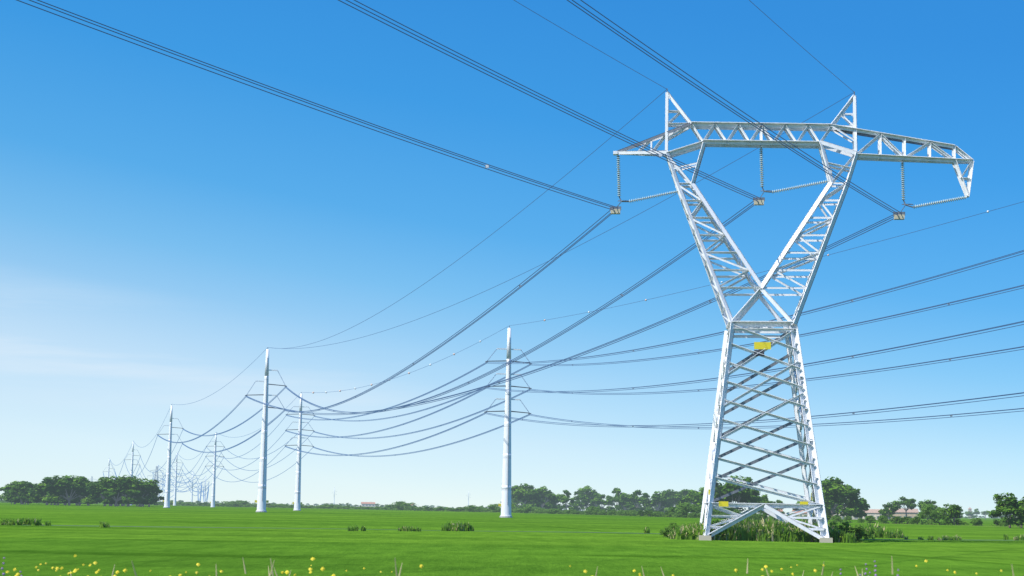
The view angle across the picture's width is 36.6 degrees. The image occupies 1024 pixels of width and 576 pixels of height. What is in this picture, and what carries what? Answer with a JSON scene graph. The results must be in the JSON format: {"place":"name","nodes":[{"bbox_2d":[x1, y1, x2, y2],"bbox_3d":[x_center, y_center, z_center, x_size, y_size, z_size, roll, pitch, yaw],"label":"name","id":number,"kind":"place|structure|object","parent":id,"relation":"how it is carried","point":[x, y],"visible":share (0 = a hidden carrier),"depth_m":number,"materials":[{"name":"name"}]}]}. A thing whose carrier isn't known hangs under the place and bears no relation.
{"place":"outdoors","nodes":[
{"label":"outdoors","id":0,"kind":"place"},
{"bbox_2d":[361,502,374,506],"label":"building","id":1,"kind":"structure","parent":0,"point":[368,504],"depth_m":1869.80,"materials":[{"name":"beige paint"}]},
{"bbox_2d":[0,502,1023,575],"bbox_3d":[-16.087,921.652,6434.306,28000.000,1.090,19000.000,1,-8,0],"label":"ground","id":2,"kind":"structure","parent":0,"point":[174,546],"depth_m":82.33,"materials":[{"name":"plant"}]},
{"bbox_2d":[0,481,17,503],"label":"tree","id":3,"kind":"object","parent":2,"relation":"on","point":[10,484],"visible":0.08,"depth_m":875.02,"materials":[{"name":"green plant"}]},
{"bbox_2d":[1,481,37,502],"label":"tree","id":4,"kind":"object","parent":2,"relation":"on","point":[6,493],"visible":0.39,"depth_m":835.55,"materials":[{"name":"green plant"}]},
{"bbox_2d":[9,481,31,503],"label":"tree","id":5,"kind":"object","parent":2,"relation":"on","point":[21,488],"visible":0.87,"depth_m":828.99,"materials":[{"name":"green plant"}]},
{"bbox_2d":[5,481,35,503],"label":"tree","id":6,"kind":"object","parent":2,"relation":"on","point":[13,487],"visible":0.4,"depth_m":834.46,"materials":[{"name":"green plant"}]},
{"bbox_2d":[14,491,30,504],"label":"tree","id":7,"kind":"object","parent":2,"relation":"on","point":[20,494],"visible":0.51,"depth_m":830.42,"materials":[{"name":"green plant"}]},
{"bbox_2d":[31,517,40,525],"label":"grass tuft","id":8,"kind":"object","parent":2,"relation":"on","point":[35,522],"visible":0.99,"depth_m":126.77,"materials":[{"name":"green plant"}]},
{"bbox_2d":[24,482,66,504],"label":"tree","id":9,"kind":"object","parent":2,"relation":"on","point":[33,499],"visible":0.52,"depth_m":804.07,"materials":[{"name":"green plant"}]},
{"bbox_2d":[28,475,80,504],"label":"tree","id":10,"kind":"object","parent":2,"relation":"on","point":[56,478],"visible":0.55,"depth_m":799.00,"materials":[{"name":"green plant"}]},
{"bbox_2d":[41,475,90,504],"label":"tree","id":11,"kind":"object","parent":2,"relation":"on","point":[70,486],"visible":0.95,"depth_m":797.82,"materials":[{"name":"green plant"}]},
{"bbox_2d":[64,478,102,505],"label":"tree","id":12,"kind":"object","parent":2,"relation":"on","point":[87,483],"visible":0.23,"depth_m":807.35,"materials":[{"name":"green plant"}]},
{"bbox_2d":[80,480,121,505],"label":"tree","id":13,"kind":"object","parent":2,"relation":"on","point":[95,492],"visible":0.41,"depth_m":783.27,"materials":[{"name":"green plant"}]},
{"bbox_2d":[95,476,139,505],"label":"tree","id":14,"kind":"object","parent":2,"relation":"on","point":[107,487],"visible":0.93,"depth_m":773.92,"materials":[{"name":"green plant"}]},
{"bbox_2d":[101,475,155,506],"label":"tree","id":15,"kind":"object","parent":2,"relation":"on","point":[133,484],"visible":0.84,"depth_m":777.70,"materials":[{"name":"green plant"}]},
{"bbox_2d":[125,442,138,504],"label":"monopole","id":16,"kind":"object","parent":2,"relation":"on","point":[132,464],"visible":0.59,"depth_m":1123.86,"materials":[{"name":"metal"}]},
{"bbox_2d":[119,478,159,506],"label":"tree","id":17,"kind":"object","parent":2,"relation":"on","point":[154,489],"visible":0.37,"depth_m":789.96,"materials":[{"name":"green plant"}]},
{"bbox_2d":[137,490,164,506],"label":"tree","id":18,"kind":"object","parent":2,"relation":"on","point":[159,497],"visible":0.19,"depth_m":805.46,"materials":[{"name":"green plant"}]},
{"bbox_2d":[147,466,165,501],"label":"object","id":19,"kind":"structure","parent":2,"relation":"on","point":[156,469],"depth_m":1645.80,"materials":[{"name":"grey"}]},
{"bbox_2d":[157,405,183,507],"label":"monopole","id":20,"kind":"object","parent":2,"relation":"on","point":[166,500],"visible":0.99,"depth_m":697.19,"materials":[{"name":"metal"}]},
{"bbox_2d":[171,453,182,505],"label":"monopole","id":21,"kind":"object","parent":2,"relation":"on","point":[174,502],"visible":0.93,"depth_m":1368.83,"materials":[{"name":"metal"}]},
{"bbox_2d":[179,502,196,505],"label":"hedge bush","id":22,"kind":"object","parent":2,"relation":"on","point":[190,503],"visible":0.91,"depth_m":1361.92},
{"bbox_2d":[189,475,195,501],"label":"monopole","id":23,"kind":"object","parent":2,"relation":"on","point":[192,488],"visible":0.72,"depth_m":2129.76,"materials":[{"name":"metal"}]},
{"bbox_2d":[205,433,223,506],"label":"monopole","id":24,"kind":"object","parent":2,"relation":"on","point":[212,502],"visible":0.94,"depth_m":963.88,"materials":[{"name":"metal"}]},
{"bbox_2d":[221,500,251,506],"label":"hedge bush","id":25,"kind":"object","parent":2,"relation":"on","point":[238,502],"visible":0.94,"depth_m":1291.84,"materials":[{"name":"plant"}]},
{"bbox_2d":[245,348,286,511],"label":"monopole","id":26,"kind":"object","parent":2,"relation":"on","point":[261,501],"visible":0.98,"depth_m":437.09,"materials":[{"name":"metal"}]},
{"bbox_2d":[285,392,314,510],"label":"monopole","id":27,"kind":"object","parent":2,"relation":"on","point":[297,500],"visible":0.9,"depth_m":609.50,"materials":[{"name":"metal"}]},
{"bbox_2d":[325,504,343,508],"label":"hedge bush","id":28,"kind":"object","parent":2,"relation":"on","point":[331,505],"visible":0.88,"depth_m":1177.55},
{"bbox_2d":[384,501,416,509],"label":"hedge bush","id":29,"kind":"object","parent":2,"relation":"on","point":[401,504],"visible":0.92,"depth_m":1073.92,"materials":[{"name":"plant"}]},
{"bbox_2d":[441,524,449,530],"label":"grass tuft","id":30,"kind":"object","parent":2,"relation":"on","point":[445,528],"visible":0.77,"depth_m":136.86,"materials":[{"name":"green plant"}]},
{"bbox_2d":[452,521,465,530],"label":"grass tuft","id":31,"kind":"object","parent":2,"relation":"on","point":[458,526],"visible":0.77,"depth_m":136.88,"materials":[{"name":"green plant"}]},
{"bbox_2d":[459,505,482,511],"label":"hedge bush","id":32,"kind":"object","parent":2,"relation":"on","point":[468,506],"visible":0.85,"depth_m":955.50,"materials":[{"name":"plant"}]},
{"bbox_2d":[488,503,500,511],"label":"hedge bush","id":33,"kind":"object","parent":2,"relation":"on","point":[493,506],"visible":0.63,"depth_m":915.99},
{"bbox_2d":[1,502,1005,526],"bbox_3d":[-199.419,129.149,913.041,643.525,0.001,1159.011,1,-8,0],"label":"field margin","id":34,"kind":"object","parent":2,"relation":"on","point":[679,517],"visible":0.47,"depth_m":427.84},
{"bbox_2d":[1,555,1013,575],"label":"verge grass and flowers","id":35,"kind":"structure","parent":2,"relation":"on","point":[287,571],"depth_m":6.57,"materials":[{"name":"green plant"}]},
{"bbox_2d":[484,326,531,517],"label":"monopole","id":36,"kind":"object","parent":2,"relation":"on","point":[506,505],"visible":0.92,"depth_m":375.05,"materials":[{"name":"metal"}]},
{"bbox_2d":[500,497,520,507],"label":"tree","id":37,"kind":"object","parent":2,"relation":"on","point":[514,502],"visible":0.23,"depth_m":1363.18,"materials":[{"name":"green plant"}]},
{"bbox_2d":[17,0,1023,501],"bbox_3d":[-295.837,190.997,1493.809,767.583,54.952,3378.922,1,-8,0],"label":"conductors","id":38,"kind":"structure","parent":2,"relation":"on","point":[477,390],"depth_m":171.44,"materials":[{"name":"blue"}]},
{"bbox_2d":[312,211,988,393],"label":"marker balls","id":39,"kind":"object","parent":38,"relation":"attached to","point":[544,320],"visible":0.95,"depth_m":421.52,"materials":[{"name":"white"}]},
{"bbox_2d":[511,483,544,508],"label":"tree","id":40,"kind":"object","parent":2,"relation":"on","point":[524,494],"visible":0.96,"depth_m":1153.53,"materials":[{"name":"green plant"}]},
{"bbox_2d":[522,506,539,512],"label":"hedge bush","id":41,"kind":"object","parent":2,"relation":"on","point":[530,508],"visible":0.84,"depth_m":848.62,"materials":[{"name":"plant"}]},
{"bbox_2d":[39,525,1023,540],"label":"bund weed strip","id":42,"kind":"object","parent":2,"relation":"on","point":[440,530],"visible":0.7,"depth_m":135.56,"materials":[{"name":"plant"}]},
{"bbox_2d":[462,521,472,530],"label":"grass tuft","id":43,"kind":"object","parent":42,"relation":"on","point":[468,526],"visible":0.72,"depth_m":138.29,"materials":[{"name":"green plant"}]},
{"bbox_2d":[530,486,557,508],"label":"tree","id":44,"kind":"object","parent":2,"relation":"on","point":[549,495],"visible":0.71,"depth_m":1171.10,"materials":[{"name":"green plant"}]},
{"bbox_2d":[550,494,564,508],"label":"tree","id":45,"kind":"object","parent":2,"relation":"on","point":[558,501],"visible":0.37,"depth_m":1196.01,"materials":[{"name":"green plant"}]},
{"bbox_2d":[558,490,574,509],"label":"tree","id":46,"kind":"object","parent":2,"relation":"on","point":[565,499],"visible":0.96,"depth_m":1154.75,"materials":[{"name":"green plant"}]},
{"bbox_2d":[568,494,590,510],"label":"tree","id":47,"kind":"object","parent":2,"relation":"on","point":[577,504],"visible":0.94,"depth_m":1288.77,"materials":[{"name":"green plant"}]},
{"bbox_2d":[574,485,600,508],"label":"tree","id":48,"kind":"object","parent":2,"relation":"on","point":[585,490],"visible":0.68,"depth_m":1301.55,"materials":[{"name":"green plant"}]},
{"bbox_2d":[584,506,599,514],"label":"hedge bush","id":49,"kind":"object","parent":2,"relation":"on","point":[587,510],"visible":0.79,"depth_m":746.97,"materials":[{"name":"plant"}]},
{"bbox_2d":[590,493,602,509],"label":"tree","id":50,"kind":"object","parent":2,"relation":"on","point":[592,501],"visible":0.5,"depth_m":1278.91,"materials":[{"name":"green plant"}]},
{"bbox_2d":[595,494,609,509],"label":"tree","id":51,"kind":"object","parent":2,"relation":"on","point":[600,500],"visible":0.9,"depth_m":1232.78,"materials":[{"name":"green plant"}]},
{"bbox_2d":[606,487,625,510],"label":"tree","id":52,"kind":"object","parent":2,"relation":"on","point":[617,491],"visible":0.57,"depth_m":1228.14,"materials":[{"name":"green plant"}]},
{"bbox_2d":[614,493,639,510],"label":"tree","id":53,"kind":"object","parent":2,"relation":"on","point":[624,501],"visible":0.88,"depth_m":1171.76,"materials":[{"name":"green plant"}]},
{"bbox_2d":[627,490,646,510],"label":"tree","id":54,"kind":"object","parent":2,"relation":"on","point":[637,500],"visible":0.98,"depth_m":1155.07,"materials":[{"name":"green plant"}]},
{"bbox_2d":[645,510,653,516],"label":"hedge bush","id":55,"kind":"object","parent":2,"relation":"on","point":[650,512],"visible":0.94,"depth_m":636.02,"materials":[{"name":"green plant"}]},
{"bbox_2d":[642,491,671,511],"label":"tree","id":56,"kind":"object","parent":2,"relation":"on","point":[657,499],"visible":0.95,"depth_m":1147.95,"materials":[{"name":"green plant"}]},
{"bbox_2d":[655,489,678,511],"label":"tree","id":57,"kind":"object","parent":2,"relation":"on","point":[671,499],"visible":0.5,"depth_m":1258.28,"materials":[{"name":"green plant"}]},
{"bbox_2d":[663,507,685,516],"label":"hedge bush","id":58,"kind":"object","parent":2,"relation":"on","point":[672,509],"visible":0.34,"depth_m":607.96,"materials":[{"name":"green plant"}]},
{"bbox_2d":[674,489,690,508],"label":"tree","id":59,"kind":"object","parent":2,"relation":"on","point":[681,494],"visible":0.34,"depth_m":1240.80,"materials":[{"name":"green plant"}]},
{"bbox_2d":[675,525,690,539],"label":"grass","id":60,"kind":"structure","parent":2,"relation":"on","point":[679,534],"depth_m":114.23,"materials":[{"name":"green plant"}]},
{"bbox_2d":[672,501,701,516],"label":"hedge bush","id":61,"kind":"object","parent":2,"relation":"on","point":[681,507],"visible":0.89,"depth_m":587.05,"materials":[{"name":"plant"}]},
{"bbox_2d":[677,490,697,507],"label":"tree","id":62,"kind":"object","parent":2,"relation":"on","point":[689,498],"visible":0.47,"depth_m":884.49,"materials":[{"name":"green plant"}]},
{"bbox_2d":[688,528,699,539],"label":"grass tuft","id":63,"kind":"object","parent":2,"relation":"on","point":[689,532],"visible":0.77,"depth_m":114.12,"materials":[{"name":"green plant"}]},
{"bbox_2d":[691,487,703,509],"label":"tree","id":64,"kind":"object","parent":2,"relation":"on","point":[695,494],"visible":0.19,"depth_m":863.40,"materials":[{"name":"green plant"}]},
{"bbox_2d":[690,524,704,539],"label":"grass","id":65,"kind":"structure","parent":2,"relation":"on","point":[696,530],"depth_m":114.15,"materials":[{"name":"green plant"}]},
{"bbox_2d":[697,528,718,539],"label":"weed","id":66,"kind":"object","parent":2,"relation":"on","point":[700,533],"visible":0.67,"depth_m":113.54,"materials":[{"name":"green plant"}]},
{"bbox_2d":[696,483,728,514],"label":"tree","id":67,"kind":"object","parent":2,"relation":"on","point":[700,495],"visible":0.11,"depth_m":686.34,"materials":[{"name":"green plant"}]},
{"bbox_2d":[712,507,735,518],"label":"hedge bush","id":68,"kind":"object","parent":2,"relation":"on","point":[727,508],"visible":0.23,"depth_m":533.03,"materials":[{"name":"plant"}]},
{"bbox_2d":[721,527,738,540],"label":"weed","id":69,"kind":"object","parent":2,"relation":"on","point":[728,537],"visible":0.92,"depth_m":113.78,"materials":[{"name":"green plant"}]},
{"bbox_2d":[714,475,761,511],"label":"tree","id":70,"kind":"object","parent":2,"relation":"on","point":[742,496],"visible":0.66,"depth_m":625.54,"materials":[{"name":"green plant"}]},
{"bbox_2d":[740,526,756,540],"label":"weed","id":71,"kind":"object","parent":2,"relation":"on","point":[746,537],"visible":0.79,"depth_m":113.80,"materials":[{"name":"green plant"}]},
{"bbox_2d":[748,489,760,508],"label":"tree","id":72,"kind":"object","parent":2,"relation":"on","point":[754,493],"visible":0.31,"depth_m":641.92,"materials":[{"name":"green plant"}]},
{"bbox_2d":[757,512,767,519],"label":"hedge bush","id":73,"kind":"object","parent":2,"relation":"on","point":[764,515],"visible":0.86,"depth_m":469.24,"materials":[{"name":"green plant"}]},
{"bbox_2d":[756,531,770,540],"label":"grass","id":74,"kind":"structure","parent":2,"relation":"on","point":[764,536],"depth_m":113.24,"materials":[{"name":"green plant"}]},
{"bbox_2d":[757,494,775,515],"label":"tree","id":75,"kind":"object","parent":2,"relation":"on","point":[764,498],"visible":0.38,"depth_m":681.51,"materials":[{"name":"green plant"}]},
{"bbox_2d":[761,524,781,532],"bbox_3d":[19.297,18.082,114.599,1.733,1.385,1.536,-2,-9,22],"label":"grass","id":76,"kind":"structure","parent":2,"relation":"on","point":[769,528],"depth_m":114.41,"materials":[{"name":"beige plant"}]},
{"bbox_2d":[756,519,788,531],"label":"weed","id":77,"kind":"object","parent":2,"relation":"on","point":[773,524],"visible":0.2,"depth_m":115.73,"materials":[{"name":"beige plant"}]},
{"bbox_2d":[764,528,781,541],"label":"grass","id":78,"kind":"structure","parent":2,"relation":"on","point":[772,537],"depth_m":113.12,"materials":[{"name":"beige plant"}]},
{"bbox_2d":[774,500,784,513],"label":"tree","id":79,"kind":"object","parent":2,"relation":"on","point":[781,502],"visible":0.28,"depth_m":877.33,"materials":[{"name":"green plant"}]},
{"bbox_2d":[772,527,789,541],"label":"weed","id":80,"kind":"object","parent":2,"relation":"on","point":[782,534],"visible":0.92,"depth_m":113.27,"materials":[{"name":"green plant"}]},
{"bbox_2d":[783,527,798,541],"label":"grass","id":81,"kind":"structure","parent":2,"relation":"on","point":[790,534],"depth_m":113.14,"materials":[{"name":"green plant"}]},
{"bbox_2d":[610,88,973,542],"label":"lattice pylon","id":82,"kind":"object","parent":2,"relation":"on","point":[795,368],"visible":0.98,"depth_m":119.86,"materials":[{"name":"metal"}]},
{"bbox_2d":[797,528,810,541],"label":"grass","id":83,"kind":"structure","parent":2,"relation":"on","point":[803,536],"depth_m":113.03,"materials":[{"name":"green plant"}]},
{"bbox_2d":[824,499,833,515],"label":"tree","id":84,"kind":"object","parent":2,"relation":"on","point":[828,504],"visible":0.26,"depth_m":621.27,"materials":[{"name":"green plant"}]},
{"bbox_2d":[809,477,862,516],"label":"tree","id":85,"kind":"object","parent":2,"relation":"on","point":[836,491],"visible":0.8,"depth_m":626.81,"materials":[{"name":"green plant"}]},
{"bbox_2d":[829,527,845,542],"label":"weed","id":86,"kind":"object","parent":2,"relation":"on","point":[835,535],"visible":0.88,"depth_m":113.65,"materials":[{"name":"green plant"}]},
{"bbox_2d":[843,516,851,522],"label":"hedge bush","id":87,"kind":"object","parent":2,"relation":"on","point":[849,518],"visible":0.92,"depth_m":420.00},
{"bbox_2d":[833,521,863,541],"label":"bush","id":88,"kind":"object","parent":2,"relation":"on","point":[855,529],"visible":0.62,"depth_m":115.03,"materials":[{"name":"plant"}]},
{"bbox_2d":[842,531,855,542],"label":"grass","id":89,"kind":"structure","parent":2,"relation":"on","point":[847,538],"depth_m":112.99,"materials":[{"name":"green plant"}]},
{"bbox_2d":[834,484,869,518],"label":"tree","id":90,"kind":"object","parent":2,"relation":"on","point":[861,513],"visible":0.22,"depth_m":646.28,"materials":[{"name":"green plant"}]},
{"bbox_2d":[841,524,874,542],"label":"bush","id":91,"kind":"object","parent":2,"relation":"on","point":[860,535],"visible":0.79,"depth_m":115.13,"materials":[{"name":"plant"}]},
{"bbox_2d":[863,522,883,536],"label":"weed","id":92,"kind":"object","parent":2,"relation":"on","point":[871,529],"visible":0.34,"depth_m":148.43,"materials":[{"name":"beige plant"}]},
{"bbox_2d":[877,527,890,537],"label":"grass","id":93,"kind":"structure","parent":2,"relation":"on","point":[881,533],"depth_m":141.13,"materials":[{"name":"green plant"}]},
{"bbox_2d":[879,515,889,523],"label":"hedge bush","id":94,"kind":"object","parent":2,"relation":"on","point":[884,518],"visible":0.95,"depth_m":404.50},
{"bbox_2d":[878,502,898,519],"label":"tree","id":95,"kind":"object","parent":2,"relation":"on","point":[887,512],"visible":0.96,"depth_m":691.19,"materials":[{"name":"green plant"}]},
{"bbox_2d":[889,516,898,523],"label":"hedge bush","id":96,"kind":"object","parent":2,"relation":"on","point":[896,518],"visible":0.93,"depth_m":400.56,"materials":[{"name":"green plant"}]},
{"bbox_2d":[888,508,918,519],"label":"farmhouse","id":97,"kind":"object","parent":2,"relation":"on","point":[912,513],"visible":0.35,"depth_m":802.38,"materials":[{"name":"paint"}]},
{"bbox_2d":[893,496,916,516],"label":"tree","id":98,"kind":"object","parent":2,"relation":"on","point":[910,504],"visible":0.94,"depth_m":785.65,"materials":[{"name":"green plant"}]},
{"bbox_2d":[910,516,919,523],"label":"hedge bush","id":99,"kind":"object","parent":2,"relation":"on","point":[916,519],"visible":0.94,"depth_m":387.92,"materials":[{"name":"green plant"}]},
{"bbox_2d":[917,499,938,518],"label":"tree","id":100,"kind":"object","parent":2,"relation":"on","point":[923,504],"visible":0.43,"depth_m":725.84,"materials":[{"name":"green plant"}]},
{"bbox_2d":[917,503,944,524],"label":"tree","id":101,"kind":"object","parent":2,"relation":"on","point":[931,513],"visible":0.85,"depth_m":383.38,"materials":[{"name":"plant"}]},
{"bbox_2d":[937,503,968,524],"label":"tree","id":102,"kind":"object","parent":2,"relation":"on","point":[952,511],"visible":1,"depth_m":376.89,"materials":[{"name":"green plant"}]},
{"bbox_2d":[964,511,974,517],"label":"tree","id":103,"kind":"object","parent":2,"relation":"on","point":[968,513],"visible":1,"depth_m":2099.15,"materials":[{"name":"green plant"}]},
{"bbox_2d":[969,517,982,525],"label":"hedge bush","id":104,"kind":"object","parent":2,"relation":"on","point":[978,519],"visible":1,"depth_m":371.45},
{"bbox_2d":[973,509,981,517],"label":"tree","id":105,"kind":"object","parent":2,"relation":"on","point":[976,512],"visible":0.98,"depth_m":2221.34,"materials":[{"name":"green plant"}]},
{"bbox_2d":[987,492,1023,527],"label":"tree","id":106,"kind":"object","parent":2,"relation":"on","point":[1010,505],"visible":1,"depth_m":309.86,"materials":[{"name":"green plant"}]},
{"bbox_2d":[0,0,1023,517],"label":"sky","id":107,"kind":"structure","parent":0,"point":[167,223],"materials":[{"name":"blue"}]},
{"bbox_2d":[313,153,951,446],"bbox_3d":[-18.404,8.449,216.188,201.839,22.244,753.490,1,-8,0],"label":"bundle spacers","id":108,"kind":"object","parent":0,"point":[660,155],"visible":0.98,"depth_m":167.84,"materials":[{"name":"silver metal"}]},
{"bbox_2d":[862,509,882,519],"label":"farm barn","id":109,"kind":"structure","parent":0,"point":[875,513],"depth_m":768.21,"materials":[{"name":"beige paint"}]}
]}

